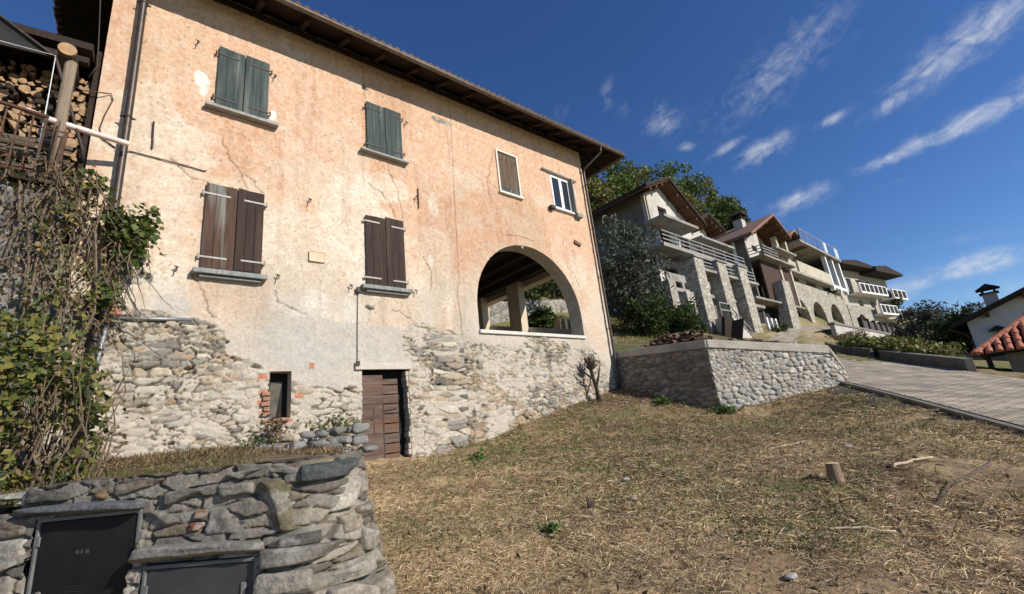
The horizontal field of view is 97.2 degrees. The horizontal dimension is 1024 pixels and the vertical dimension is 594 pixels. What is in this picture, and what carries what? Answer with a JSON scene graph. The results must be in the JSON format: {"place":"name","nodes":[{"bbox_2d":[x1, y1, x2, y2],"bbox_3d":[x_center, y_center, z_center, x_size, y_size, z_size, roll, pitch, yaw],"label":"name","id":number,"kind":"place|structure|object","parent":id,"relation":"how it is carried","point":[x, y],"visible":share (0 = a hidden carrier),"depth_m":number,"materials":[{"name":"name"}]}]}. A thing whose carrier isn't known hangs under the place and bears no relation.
{"place":"outdoors","nodes":[
{"label":"outdoors","id":0,"kind":"place"},
{"bbox_2d":[0,449,323,506],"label":"garden ground","id":1,"kind":"structure","parent":0,"point":[270,457],"depth_m":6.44,"materials":[{"name":"plant"}]},
{"bbox_2d":[0,284,144,493],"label":"leafy bush","id":2,"kind":"object","parent":1,"relation":"on","point":[49,469],"visible":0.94,"depth_m":5.33,"materials":[{"name":"green plant"}]},
{"bbox_2d":[63,442,353,474],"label":"dry weeds","id":3,"kind":"object","parent":1,"relation":"on","point":[175,456],"visible":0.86,"depth_m":7.13,"materials":[{"name":"brown plant"}]},
{"bbox_2d":[223,433,292,451],"bbox_3d":[-4.580,2.674,8.136,1.142,0.439,0.511,7,-21,-40],"label":"wall weed","id":4,"kind":"object","parent":1,"relation":"on","point":[271,440],"depth_m":8.12,"materials":[{"name":"green plant"}]},
{"bbox_2d":[256,414,289,440],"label":"wall weed","id":5,"kind":"object","parent":1,"relation":"on","point":[275,428],"depth_m":8.57,"materials":[{"name":"brown plant"}]},
{"bbox_2d":[289,441,306,449],"bbox_3d":[-4.014,2.799,8.466,0.300,0.193,0.352,3,-18,-30],"label":"loose stone","id":6,"kind":"object","parent":1,"relation":"on","point":[297,444],"visible":0.65,"depth_m":8.37,"materials":[{"name":"grey stone"}]},
{"bbox_2d":[279,435,293,442],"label":"loose stone","id":7,"kind":"object","parent":6,"relation":"on","point":[286,438],"visible":1,"depth_m":8.33,"materials":[{"name":"beige stone"}]},
{"bbox_2d":[300,431,315,438],"bbox_3d":[-3.894,2.638,8.619,0.251,0.149,0.306,-3,-16,-12],"label":"loose stone","id":8,"kind":"object","parent":6,"relation":"on","point":[308,434],"visible":1,"depth_m":8.51,"materials":[{"name":"grey stone"}]},
{"bbox_2d":[323,443,342,448],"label":"loose stone","id":9,"kind":"object","parent":1,"relation":"on","point":[336,444],"visible":0.36,"depth_m":8.42,"materials":[{"name":"grey stone"}]},
{"bbox_2d":[308,440,329,449],"bbox_3d":[-3.681,2.824,8.611,0.396,0.169,0.324,-3,-16,-12],"label":"loose stone","id":10,"kind":"object","parent":9,"relation":"on","point":[319,443],"visible":0.67,"depth_m":8.49,"materials":[{"name":"grey stone"}]},
{"bbox_2d":[326,436,337,443],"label":"loose stone","id":11,"kind":"object","parent":9,"relation":"on","point":[331,440],"visible":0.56,"depth_m":8.75,"materials":[{"name":"grey stone"}]},
{"bbox_2d":[314,429,328,437],"bbox_3d":[-3.732,2.675,8.836,0.293,0.154,0.246,-7,-16,3],"label":"loose stone","id":12,"kind":"object","parent":11,"relation":"on","point":[321,433],"visible":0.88,"depth_m":8.74,"materials":[{"name":"grey stone"}]},
{"bbox_2d":[329,427,346,435],"bbox_3d":[-3.462,2.674,8.975,0.260,0.174,0.326,-13,-17,23],"label":"loose stone","id":13,"kind":"object","parent":11,"relation":"on","point":[337,431],"visible":0.94,"depth_m":8.87,"materials":[{"name":"grey stone"}]},
{"bbox_2d":[296,410,372,431],"bbox_3d":[-3.505,2.511,9.003,1.421,0.476,0.625,7,-21,-40],"label":"wall weed","id":14,"kind":"object","parent":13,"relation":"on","point":[338,423],"depth_m":8.98,"materials":[{"name":"green plant"}]},
{"bbox_2d":[338,436,351,444],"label":"loose stone","id":15,"kind":"object","parent":9,"relation":"on","point":[343,440],"visible":0.88,"depth_m":8.85,"materials":[{"name":"grey stone"}]},
{"bbox_2d":[0,225,1023,593],"bbox_3d":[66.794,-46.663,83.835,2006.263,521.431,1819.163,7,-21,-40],"label":"ground","id":16,"kind":"structure","parent":0,"point":[1002,365],"depth_m":5.24,"materials":[{"name":"beige plant"}]},
{"bbox_2d":[0,21,102,475],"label":"wood store","id":17,"kind":"structure","parent":16,"relation":"on","point":[76,58],"depth_m":7.19,"materials":[{"name":"wood"}]},
{"bbox_2d":[0,14,84,166],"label":"awning","id":18,"kind":"object","parent":17,"relation":"on","point":[12,35],"visible":1,"depth_m":7.43,"materials":[{"name":"metal"}]},
{"bbox_2d":[68,163,76,180],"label":"firewood log","id":19,"kind":"object","parent":17,"relation":"on","point":[73,166],"visible":0.25,"depth_m":8.03,"materials":[{"name":"brown wood"}]},
{"bbox_2d":[72,157,77,167],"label":"firewood log","id":20,"kind":"object","parent":19,"relation":"on","point":[74,160],"visible":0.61,"depth_m":8.06,"materials":[{"name":"brown wood"}]},
{"bbox_2d":[67,152,78,162],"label":"firewood log","id":21,"kind":"object","parent":20,"relation":"on","point":[74,154],"visible":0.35,"depth_m":8.12,"materials":[{"name":"brown wood"}]},
{"bbox_2d":[66,138,77,151],"bbox_3d":[-8.002,-2.692,8.177,0.420,0.197,0.215,-20,10,46],"label":"firewood log","id":22,"kind":"object","parent":21,"relation":"on","point":[71,142],"visible":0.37,"depth_m":8.05,"materials":[{"name":"brown wood"}]},
{"bbox_2d":[24,107,128,146],"bbox_3d":[-7.344,-2.864,7.669,0.113,0.171,1.310,-16,-18,30],"label":"plastic pipe","id":23,"kind":"object","parent":17,"relation":"attached to","point":[84,130],"visible":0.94,"depth_m":7.74,"materials":[{"name":"white plastic"}]},
{"bbox_2d":[0,132,177,466],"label":"dry creeper","id":24,"kind":"object","parent":17,"relation":"hanging from","point":[65,276],"visible":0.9,"depth_m":6.74,"materials":[{"name":"brown plant"}]},
{"bbox_2d":[0,447,396,593],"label":"garden wall","id":25,"kind":"structure","parent":16,"relation":"on","point":[303,525],"depth_m":2.87,"materials":[{"name":"stone"}]},
{"bbox_2d":[26,509,145,593],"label":"meter cabinet","id":26,"kind":"object","parent":25,"relation":"attached to","point":[85,554],"visible":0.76,"depth_m":2.92,"materials":[{"name":"black plastic"}]},
{"bbox_2d":[140,554,258,593],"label":"meter cabinet","id":27,"kind":"object","parent":25,"relation":"attached to","point":[234,575],"visible":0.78,"depth_m":2.73,"materials":[{"name":"grey plastic"}]},
{"bbox_2d":[40,0,624,461],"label":"farmhouse","id":28,"kind":"object","parent":16,"relation":"on","point":[360,226],"visible":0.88,"depth_m":10.68,"materials":[{"name":"paint"}]},
{"bbox_2d":[64,165,166,313],"bbox_3d":[-6.689,-0.930,7.568,0.704,2.551,1.490,-19,-20,38],"label":"green vine","id":29,"kind":"object","parent":28,"relation":"attached to","point":[144,222],"visible":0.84,"depth_m":7.67,"materials":[{"name":"green plant"}]},
{"bbox_2d":[362,375,396,460],"bbox_3d":[-3.046,2.823,10.358,0.881,2.044,0.060,7,-21,-40],"label":"door leaf","id":30,"kind":"structure","parent":28,"relation":"in","point":[372,393],"depth_m":10.30,"materials":[{"name":"wood"}]},
{"bbox_2d":[382,379,399,457],"bbox_3d":[-2.836,2.878,10.563,0.385,1.904,0.047,7,-21,-40],"label":"door leaf","id":31,"kind":"structure","parent":28,"relation":"in","point":[387,389],"depth_m":10.57,"materials":[{"name":"brown wood"}]},
{"bbox_2d":[495,148,523,199],"bbox_3d":[-0.103,-4.214,15.453,1.070,1.700,0.120,7,-21,-40],"label":"window frame","id":32,"kind":"structure","parent":28,"relation":"in","point":[501,191],"depth_m":15.36,"materials":[{"name":"white wood"}]},
{"bbox_2d":[549,174,572,211],"bbox_3d":[1.861,-3.902,17.168,1.020,1.400,0.072,7,-21,-40],"label":"window frame","id":33,"kind":"structure","parent":28,"relation":"in","point":[560,188],"depth_m":17.16,"materials":[{"name":"white paint"}]},
{"bbox_2d":[358,445,378,452],"bbox_3d":[-2.889,3.066,9.118,0.371,0.143,0.452,7,-21,-40],"label":"loose stone","id":34,"kind":"object","parent":16,"relation":"on","point":[367,448],"visible":0.85,"depth_m":8.95,"materials":[{"name":"grey stone"}]},
{"bbox_2d":[350,435,368,445],"bbox_3d":[-3.104,2.879,9.085,0.292,0.205,0.361,-18,-19,35],"label":"loose stone","id":35,"kind":"object","parent":34,"relation":"on","point":[359,439],"visible":0.91,"depth_m":8.99,"materials":[{"name":"grey stone"}]},
{"bbox_2d":[351,423,369,433],"bbox_3d":[-3.104,2.678,9.197,0.408,0.213,0.308,7,-21,-40],"label":"loose stone","id":36,"kind":"object","parent":35,"relation":"on","point":[358,428],"visible":0.94,"depth_m":9.06,"materials":[{"name":"grey stone"}]},
{"bbox_2d":[468,447,487,460],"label":"leafy weed","id":37,"kind":"object","parent":16,"relation":"on","point":[479,455],"visible":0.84,"depth_m":10.09,"materials":[{"name":"green plant"}]},
{"bbox_2d":[489,299,567,324],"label":"terrace wall","id":38,"kind":"structure","parent":16,"relation":"on","point":[498,312],"depth_m":29.22,"materials":[{"name":"stone"}]},
{"bbox_2d":[504,281,554,300],"bbox_3d":[0.717,-1.612,32.276,5.349,5.325,6.136,7,-21,-40],"label":"slope tree","id":39,"kind":"object","parent":16,"relation":"on","point":[535,291],"visible":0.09,"depth_m":31.92,"materials":[{"name":"green plant"}]},
{"bbox_2d":[527,304,557,327],"bbox_3d":[1.550,1.627,24.969,2.573,2.373,2.141,-1,-17,-20],"label":"slope tree","id":40,"kind":"object","parent":16,"relation":"on","point":[538,317],"visible":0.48,"depth_m":24.62,"materials":[{"name":"green plant"}]},
{"bbox_2d":[537,520,562,537],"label":"leafy weed","id":41,"kind":"object","parent":16,"relation":"on","point":[552,526],"visible":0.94,"depth_m":5.22,"materials":[{"name":"green plant"}]},
{"bbox_2d":[538,279,563,299],"bbox_3d":[3.206,-1.965,34.852,4.841,5.386,5.872,-16,-18,31],"label":"slope tree","id":42,"kind":"object","parent":16,"relation":"on","point":[554,291],"visible":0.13,"depth_m":34.87,"materials":[{"name":"green plant"}]},
{"bbox_2d":[580,351,600,401],"bbox_3d":[2.681,2.641,14.913,0.946,1.820,0.437,7,-21,-40],"label":"pollarded shrub","id":43,"kind":"object","parent":16,"relation":"on","point":[589,365],"visible":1,"depth_m":14.90,"materials":[{"name":"brown plant"}]},
{"bbox_2d":[584,177,617,210],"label":"hillside tree","id":44,"kind":"object","parent":16,"relation":"on","point":[598,192],"visible":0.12,"depth_m":49.08,"materials":[{"name":"green plant"}]},
{"bbox_2d":[588,156,641,205],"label":"hillside tree","id":45,"kind":"object","parent":16,"relation":"on","point":[622,181],"visible":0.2,"depth_m":56.51,"materials":[{"name":"green plant"}]},
{"bbox_2d":[595,161,654,202],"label":"hillside tree","id":46,"kind":"object","parent":16,"relation":"on","point":[638,168],"visible":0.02,"depth_m":70.94,"materials":[{"name":"green plant"}]},
{"bbox_2d":[592,213,673,330],"bbox_3d":[7.042,-1.324,26.921,5.499,8.083,5.062,7,-21,-40],"label":"grey leaved tree","id":47,"kind":"object","parent":16,"relation":"on","point":[626,283],"visible":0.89,"depth_m":25.70,"materials":[{"name":"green plant"}]},
{"bbox_2d":[607,170,674,190],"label":"hillside tree","id":48,"kind":"object","parent":16,"relation":"on","point":[639,178],"visible":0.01,"depth_m":61.65,"materials":[{"name":"green plant"}]},
{"bbox_2d":[619,293,675,336],"bbox_3d":[7.464,1.088,24.527,2.942,2.878,2.900,-5,-16,-5],"label":"shrub","id":49,"kind":"object","parent":16,"relation":"on","point":[647,314],"visible":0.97,"depth_m":24.30,"materials":[{"name":"green plant"}]},
{"bbox_2d":[651,393,674,405],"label":"leafy weed","id":50,"kind":"object","parent":16,"relation":"on","point":[663,399],"visible":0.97,"depth_m":13.94,"materials":[{"name":"green plant"}]},
{"bbox_2d":[638,159,709,207],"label":"hillside tree","id":51,"kind":"object","parent":16,"relation":"on","point":[669,170],"visible":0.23,"depth_m":67.81,"materials":[{"name":"green plant"}]},
{"bbox_2d":[589,176,765,339],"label":"unfinished house","id":52,"kind":"structure","parent":16,"relation":"on","point":[719,290],"depth_m":34.64,"materials":[{"name":"concrete"}]},
{"bbox_2d":[659,304,700,334],"bbox_3d":[9.345,1.631,25.370,2.517,2.207,3.008,7,-21,-40],"label":"shrub","id":53,"kind":"object","parent":16,"relation":"on","point":[684,315],"visible":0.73,"depth_m":24.90,"materials":[{"name":"green plant"}]},
{"bbox_2d":[660,296,701,330],"bbox_3d":[9.826,1.413,26.307,2.131,2.657,2.437,7,-21,-40],"label":"shrub","id":54,"kind":"object","parent":16,"relation":"on","point":[694,309],"visible":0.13,"depth_m":26.23,"materials":[{"name":"green plant"}]},
{"bbox_2d":[681,187,706,214],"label":"hillside tree","id":55,"kind":"object","parent":16,"relation":"on","point":[690,198],"visible":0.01,"depth_m":57.44,"materials":[{"name":"green plant"}]},
{"bbox_2d":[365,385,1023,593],"bbox_3d":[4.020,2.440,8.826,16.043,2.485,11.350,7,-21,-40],"label":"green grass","id":56,"kind":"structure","parent":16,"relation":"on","point":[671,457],"depth_m":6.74,"materials":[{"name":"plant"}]},
{"bbox_2d":[568,312,840,354],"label":"hillside grass","id":57,"kind":"structure","parent":16,"relation":"on","point":[616,321],"depth_m":25.76,"materials":[{"name":"green plant"}]},
{"bbox_2d":[676,174,734,218],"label":"hillside tree","id":58,"kind":"object","parent":16,"relation":"on","point":[711,189],"visible":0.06,"depth_m":70.92,"materials":[{"name":"green plant"}]},
{"bbox_2d":[698,191,750,230],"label":"hillside tree","id":59,"kind":"object","parent":16,"relation":"on","point":[723,213],"visible":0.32,"depth_m":66.03,"materials":[{"name":"green plant"}]},
{"bbox_2d":[706,403,745,414],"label":"leafy weed","id":60,"kind":"object","parent":16,"relation":"on","point":[724,407],"visible":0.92,"depth_m":13.04,"materials":[{"name":"green plant"}]},
{"bbox_2d":[615,339,849,410],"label":"retaining wall","id":61,"kind":"structure","parent":16,"relation":"on","point":[706,373],"depth_m":14.07,"materials":[{"name":"stone"}]},
{"bbox_2d":[712,210,805,329],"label":"brown roofed house","id":62,"kind":"structure","parent":16,"relation":"on","point":[775,293],"depth_m":44.91,"materials":[{"name":"paint"}]},
{"bbox_2d":[771,320,792,331],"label":"dry shrub","id":63,"kind":"object","parent":16,"relation":"on","point":[782,328],"visible":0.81,"depth_m":38.26,"materials":[{"name":"green plant"}]},
{"bbox_2d":[766,227,852,325],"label":"terraced house","id":64,"kind":"structure","parent":16,"relation":"on","point":[820,289],"depth_m":56.98,"materials":[{"name":"stone"}]},
{"bbox_2d":[825,462,845,483],"bbox_3d":[3.945,2.188,5.504,0.238,0.307,0.238,7,-21,-40],"label":"tree stump","id":65,"kind":"object","parent":16,"relation":"on","point":[834,471],"visible":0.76,"depth_m":5.47,"materials":[{"name":"brown wood"}]},
{"bbox_2d":[824,333,849,340],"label":"dry shrub","id":66,"kind":"object","parent":16,"relation":"on","point":[839,337],"visible":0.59,"depth_m":43.39,"materials":[{"name":"green plant"}]},
{"bbox_2d":[824,342,874,357],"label":"kerb wall","id":67,"kind":"structure","parent":16,"relation":"on","point":[861,351],"depth_m":24.48,"materials":[{"name":"concrete"}]},
{"bbox_2d":[842,328,868,336],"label":"dry shrub","id":68,"kind":"object","parent":16,"relation":"on","point":[857,332],"visible":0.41,"depth_m":45.91,"materials":[{"name":"green plant"}]},
{"bbox_2d":[827,322,893,337],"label":"ramp wall","id":69,"kind":"structure","parent":16,"relation":"on","point":[839,328],"depth_m":48.23,"materials":[{"name":"white paint"}]},
{"bbox_2d":[857,317,901,332],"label":"metal fence","id":70,"kind":"object","parent":69,"relation":"on","point":[873,325],"visible":0.61,"depth_m":57.45,"materials":[{"name":"metal"}]},
{"bbox_2d":[828,526,895,531],"bbox_3d":[3.240,2.156,4.184,0.564,0.081,0.063,-8,-16,6],"label":"stick","id":71,"kind":"object","parent":16,"relation":"on","point":[844,527],"visible":1,"depth_m":4.18,"materials":[{"name":"beige wood"}]},
{"bbox_2d":[834,260,908,326],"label":"apartment house","id":72,"kind":"structure","parent":16,"relation":"on","point":[867,288],"depth_m":70.11,"materials":[{"name":"beige paint"}]},
{"bbox_2d":[885,290,903,308],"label":"balcony creeper","id":73,"kind":"object","parent":72,"relation":"hanging from","point":[897,303],"visible":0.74,"depth_m":72.89,"materials":[{"name":"green plant"}]},
{"bbox_2d":[831,333,966,358],"bbox_3d":[19.424,2.803,23.758,2.100,2.633,10.784,-10,-16,14],"label":"ground cover","id":74,"kind":"object","parent":16,"relation":"on","point":[888,342],"visible":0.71,"depth_m":21.20,"materials":[{"name":"green plant"}]},
{"bbox_2d":[891,456,932,468],"bbox_3d":[5.000,2.067,5.640,0.722,0.074,0.089,-2,-16,-15],"label":"stick","id":75,"kind":"object","parent":16,"relation":"on","point":[904,462],"visible":0.94,"depth_m":5.59,"materials":[{"name":"beige wood"}]},
{"bbox_2d":[878,350,976,371],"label":"kerb wall","id":76,"kind":"structure","parent":16,"relation":"on","point":[958,363],"depth_m":17.56,"materials":[{"name":"concrete"}]},
{"bbox_2d":[841,381,1023,433],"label":"kerb edging","id":77,"kind":"object","parent":16,"relation":"on","point":[967,415],"visible":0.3,"depth_m":9.11,"materials":[{"name":"grey concrete"}]},
{"bbox_2d":[891,299,985,344],"bbox_3d":[29.419,1.970,30.846,7.622,4.293,6.148,7,-21,-40],"label":"olive tree","id":78,"kind":"object","parent":16,"relation":"on","point":[920,315],"visible":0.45,"depth_m":30.31,"materials":[{"name":"green plant"}]},
{"bbox_2d":[924,308,979,351],"bbox_3d":[26.996,2.232,26.891,3.852,3.076,2.961,2,-18,-27],"label":"olive tree","id":79,"kind":"object","parent":16,"relation":"on","point":[942,329],"visible":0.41,"depth_m":26.89,"materials":[{"name":"green plant"}]},
{"bbox_2d":[935,452,1010,503],"bbox_3d":[5.567,2.060,5.324,3.137,0.187,0.148,4,-19,-32],"label":"stick","id":80,"kind":"object","parent":16,"relation":"on","point":[967,476],"visible":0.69,"depth_m":5.01,"materials":[{"name":"brown wood"}]},
{"bbox_2d":[949,284,1023,355],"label":"white house","id":81,"kind":"structure","parent":16,"relation":"on","point":[995,315],"depth_m":24.69,"materials":[{"name":"paint"}]},
{"bbox_2d":[970,314,1023,372],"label":"tiled shed","id":82,"kind":"structure","parent":16,"relation":"on","point":[1008,340],"depth_m":16.48,"materials":[{"name":"tile"}]},
{"bbox_2d":[0,0,1023,320],"label":"sky","id":83,"kind":"structure","parent":0,"point":[890,133],"materials":[{"name":"blue"}]},
{"bbox_2d":[614,329,742,350],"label":"terrace ground","id":84,"kind":"structure","parent":0,"point":[626,346],"depth_m":20.91,"materials":[{"name":"brown soil"}]},
{"bbox_2d":[767,326,1023,425],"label":"road","id":85,"kind":"structure","parent":0,"point":[995,396],"depth_m":12.51,"materials":[{"name":"grey stone"}]},
{"bbox_2d":[827,384,1022,436],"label":"asphalt verge","id":86,"kind":"structure","parent":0,"point":[901,402],"depth_m":11.01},
{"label":"firewood log","id":87,"kind":"object","parent":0,"visible":0},
{"bbox_2d":[0,161,30,169],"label":"firewood log","id":88,"kind":"object","parent":87,"relation":"on","point":[27,166],"visible":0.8,"depth_m":7.47,"materials":[{"name":"brown wood"}]},
{"bbox_2d":[0,149,31,162],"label":"firewood log","id":89,"kind":"object","parent":88,"relation":"on","point":[19,156],"visible":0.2,"depth_m":7.43,"materials":[{"name":"brown wood"}]},
{"bbox_2d":[0,143,33,156],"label":"firewood log","id":90,"kind":"object","parent":89,"relation":"on","point":[20,149],"visible":0.53,"depth_m":7.46,"materials":[{"name":"brown wood"}]},
{"bbox_2d":[0,138,35,149],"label":"firewood log","id":91,"kind":"object","parent":90,"relation":"on","point":[20,144],"visible":0.82,"depth_m":7.51,"materials":[{"name":"brown wood"}]},
{"bbox_2d":[1,133,36,143],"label":"firewood log","id":92,"kind":"object","parent":91,"relation":"on","point":[24,139],"visible":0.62,"depth_m":7.54,"materials":[{"name":"brown wood"}]},
{"label":"firewood log","id":93,"kind":"object","parent":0,"visible":0},
{"bbox_2d":[31,165,67,176],"bbox_3d":[-7.894,-2.152,7.710,0.441,0.066,0.082,6,-27,-38],"label":"firewood log","id":94,"kind":"object","parent":93,"relation":"on","point":[38,168],"visible":0.25,"depth_m":7.62,"materials":[{"name":"brown wood"}]},
{"bbox_2d":[34,158,68,170],"bbox_3d":[-7.890,-2.290,7.723,0.441,0.070,0.170,7,-19,-41],"label":"firewood log","id":95,"kind":"object","parent":94,"relation":"on","point":[66,165],"visible":0.39,"depth_m":7.71,"materials":[{"name":"brown wood"}]},
{"bbox_2d":[33,152,70,165],"bbox_3d":[-7.939,-2.348,7.790,0.441,0.158,0.173,5,-22,-36],"label":"firewood log","id":96,"kind":"object","parent":95,"relation":"on","point":[66,161],"visible":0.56,"depth_m":7.82,"materials":[{"name":"brown wood"}]},
{"bbox_2d":[35,143,71,157],"bbox_3d":[-7.927,-2.526,7.798,0.084,0.078,0.441,-18,-19,41],"label":"firewood log","id":97,"kind":"object","parent":96,"relation":"on","point":[46,149],"visible":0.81,"depth_m":7.72,"materials":[{"name":"brown wood"}]},
{"bbox_2d":[36,138,72,154],"bbox_3d":[-7.926,-2.611,7.817,0.129,0.133,0.441,-19,-20,40],"label":"firewood log","id":98,"kind":"object","parent":97,"relation":"on","point":[66,148],"visible":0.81,"depth_m":7.72,"materials":[{"name":"brown wood"}]},
{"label":"firewood log","id":99,"kind":"object","parent":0,"visible":0},
{"bbox_2d":[18,85,30,103],"bbox_3d":[-8.621,-3.563,7.990,0.154,0.177,0.421,9,-22,-43],"label":"firewood log","id":100,"kind":"object","parent":99,"relation":"on","point":[24,91],"visible":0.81,"depth_m":7.87,"materials":[{"name":"brown wood"}]},
{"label":"firewood log","id":101,"kind":"object","parent":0,"visible":0},
{"bbox_2d":[0,89,9,108],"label":"firewood log","id":102,"kind":"object","parent":101,"relation":"on","point":[4,95],"visible":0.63,"depth_m":7.69,"materials":[{"name":"brown wood"}]},
{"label":"firewood log","id":103,"kind":"object","parent":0,"visible":0},
{"bbox_2d":[19,130,25,136],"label":"firewood log","id":104,"kind":"object","parent":103,"relation":"on","point":[21,133],"visible":0.4,"depth_m":7.68,"materials":[{"name":"brown wood"}]},
{"bbox_2d":[7,119,19,135],"bbox_3d":[-8.540,-2.882,7.764,0.420,0.200,0.082,-22,14,46],"label":"firewood log","id":105,"kind":"object","parent":104,"relation":"on","point":[12,124],"visible":0.58,"depth_m":7.65,"materials":[{"name":"brown wood"}]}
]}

